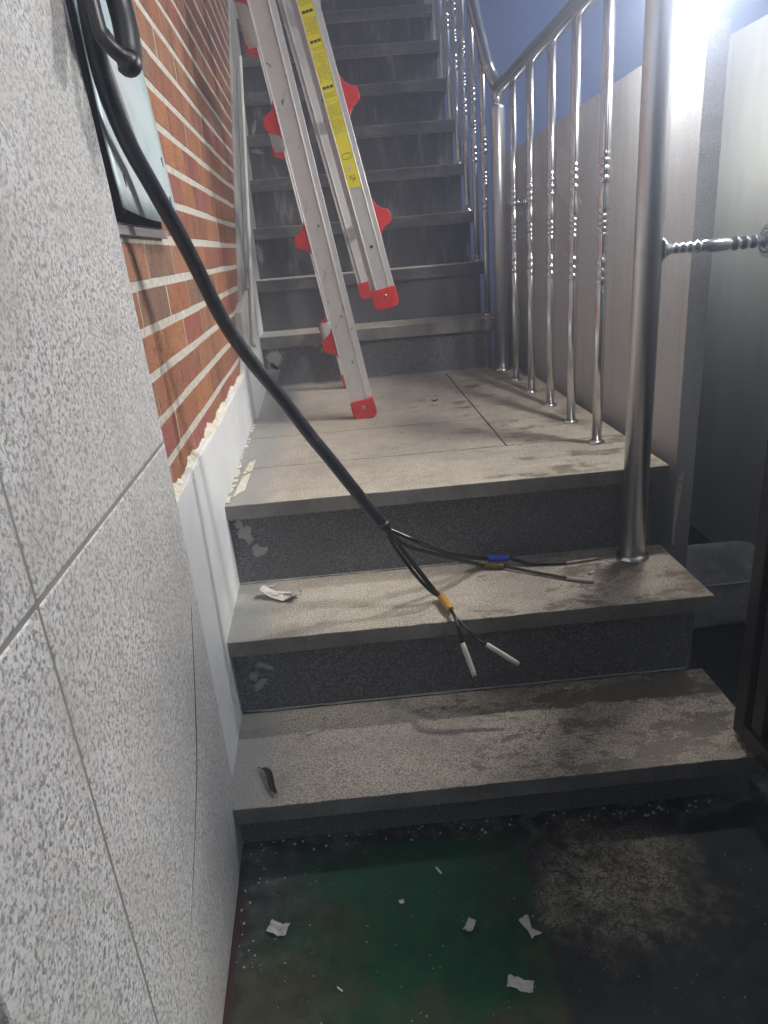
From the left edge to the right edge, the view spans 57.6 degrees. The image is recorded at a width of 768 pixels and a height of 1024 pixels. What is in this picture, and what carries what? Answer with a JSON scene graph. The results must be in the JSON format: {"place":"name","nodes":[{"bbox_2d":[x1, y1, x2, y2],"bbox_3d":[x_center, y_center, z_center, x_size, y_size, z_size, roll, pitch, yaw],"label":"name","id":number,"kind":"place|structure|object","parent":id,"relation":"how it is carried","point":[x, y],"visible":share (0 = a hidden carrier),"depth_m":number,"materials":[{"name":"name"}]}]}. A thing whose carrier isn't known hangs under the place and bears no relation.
{"place":"outdoors","nodes":[
{"label":"outdoors","id":0,"kind":"place"},
{"bbox_2d":[222,288,767,1023],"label":"ground","id":1,"kind":"structure","parent":0,"point":[682,884],"depth_m":1.02,"materials":[{"name":"paint"}]},
{"bbox_2d":[0,0,242,1023],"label":"stone wall","id":2,"kind":"structure","parent":1,"relation":"on","point":[121,843],"depth_m":0.62,"materials":[{"name":"grey stone"}]},
{"bbox_2d":[120,0,266,777],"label":"brick wall","id":3,"kind":"structure","parent":1,"relation":"on","point":[209,390],"depth_m":1.42,"materials":[{"name":"red brick"}]},
{"bbox_2d":[65,0,176,238],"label":"meter box","id":4,"kind":"object","parent":3,"relation":"attached to","point":[141,217],"visible":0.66,"depth_m":0.97,"materials":[{"name":"metal"}]},
{"bbox_2d":[81,39,126,217],"bbox_3d":[-0.384,-0.582,0.920,0.031,0.363,0.110,-5,21,-1],"label":"rubber hose","id":5,"kind":"object","parent":4,"relation":"attached to","point":[119,210],"visible":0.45,"depth_m":0.92,"materials":[{"name":"black plastic"}]},
{"bbox_2d":[76,0,597,676],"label":"power cable","id":6,"kind":"object","parent":4,"relation":"hanging from","point":[154,188],"visible":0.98,"depth_m":1.10,"materials":[{"name":"black rubber"}]},
{"bbox_2d":[84,0,142,77],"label":"cable loop","id":7,"kind":"object","parent":6,"relation":"attached to","point":[121,47],"visible":1,"depth_m":0.71,"materials":[{"name":"black plastic"}]},
{"bbox_2d":[239,55,256,346],"bbox_3d":[-0.510,-1.229,2.586,0.014,1.069,1.235,-6,21,-4],"label":"conduit","id":8,"kind":"object","parent":3,"relation":"attached to","point":[252,310],"visible":1,"depth_m":2.50,"materials":[{"name":"paint"}]},
{"bbox_2d":[266,919,289,935],"bbox_3d":[-0.155,0.613,1.029,0.032,0.008,0.022,2,22,17],"label":"paint chip","id":9,"kind":"object","parent":1,"relation":"on","point":[277,928],"visible":1,"depth_m":1.03,"materials":[{"name":"white paint"}]},
{"bbox_2d":[462,917,475,931],"bbox_3d":[0.123,0.597,1.009,0.013,0.009,0.021,9,25,32],"label":"paint chip","id":10,"kind":"object","parent":1,"relation":"on","point":[470,924],"visible":1,"depth_m":1.01,"materials":[{"name":"white paint"}]},
{"bbox_2d":[225,0,765,842],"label":"staircase","id":11,"kind":"structure","parent":1,"relation":"on","point":[479,456],"depth_m":1.44,"materials":[{"name":"beige stone"}]},
{"bbox_2d":[257,767,276,793],"bbox_3d":[-0.194,0.449,1.181,0.016,0.009,0.082,-15,23,-26],"label":"dry leaf","id":12,"kind":"object","parent":11,"relation":"on","point":[270,778],"visible":1,"depth_m":1.18,"materials":[{"name":"black plant"}]},
{"bbox_2d":[260,585,302,600],"bbox_3d":[-0.210,0.165,1.427,0.090,0.027,0.035,3,22,19],"label":"paper scrap","id":13,"kind":"object","parent":11,"relation":"on","point":[277,595],"visible":1,"depth_m":1.43,"materials":[{"name":"white paper"}]},
{"bbox_2d":[305,729,318,734],"bbox_3d":[-0.133,0.406,1.291,0.025,0.004,0.008,-15,23,-25],"label":"paint chip","id":14,"kind":"object","parent":11,"relation":"on","point":[313,731],"visible":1,"depth_m":1.29,"materials":[{"name":"white paint"}]},
{"bbox_2d":[233,0,398,418],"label":"folding ladder","id":15,"kind":"object","parent":11,"relation":"on","point":[332,98],"visible":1,"depth_m":1.86,"materials":[{"name":"metal"}]},
{"bbox_2d":[426,0,767,563],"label":"stair railing","id":16,"kind":"object","parent":11,"relation":"on","point":[654,248],"visible":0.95,"depth_m":1.58,"materials":[{"name":"silver metal"}]},
{"bbox_2d":[733,439,767,770],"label":"gate leaf","id":17,"kind":"object","parent":11,"relation":"on","point":[750,726],"visible":1,"depth_m":1.11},
{"bbox_2d":[236,417,765,1023],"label":"grit","id":18,"kind":"object","parent":1,"relation":"on","point":[444,825],"visible":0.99,"depth_m":1.18,"materials":[{"name":"white paint"}]},
{"bbox_2d":[507,974,533,992],"bbox_3d":[0.181,0.625,0.926,0.035,0.006,0.018,2,22,17],"label":"paint chip","id":19,"kind":"object","parent":1,"relation":"on","point":[520,984],"visible":1,"depth_m":0.93,"materials":[{"name":"white paint"}]},
{"bbox_2d":[519,915,540,937],"bbox_3d":[0.208,0.593,0.997,0.017,0.012,0.035,-13,22,-21],"label":"paint chip","id":20,"kind":"object","parent":1,"relation":"on","point":[525,922],"visible":1,"depth_m":1.00,"materials":[{"name":"white paint"}]},
{"bbox_2d":[506,19,730,568],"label":"stucco wall","id":21,"kind":"structure","parent":1,"relation":"on","point":[699,77],"depth_m":1.57,"materials":[{"name":"paint"}]},
{"bbox_2d":[690,14,767,544],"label":"boundary wall","id":22,"kind":"structure","parent":1,"relation":"on","point":[731,440],"depth_m":1.87,"materials":[{"name":"paint"}]},
{"bbox_2d":[424,0,767,288],"label":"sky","id":23,"kind":"structure","parent":0,"point":[510,25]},
{"bbox_2d":[686,541,754,628],"bbox_3d":[0.827,0.184,1.761,0.287,0.128,0.220,-5,21,-1],"label":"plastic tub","id":24,"kind":"object","parent":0,"point":[721,572],"visible":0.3,"depth_m":1.83,"materials":[{"name":"grey plastic"}]}
]}

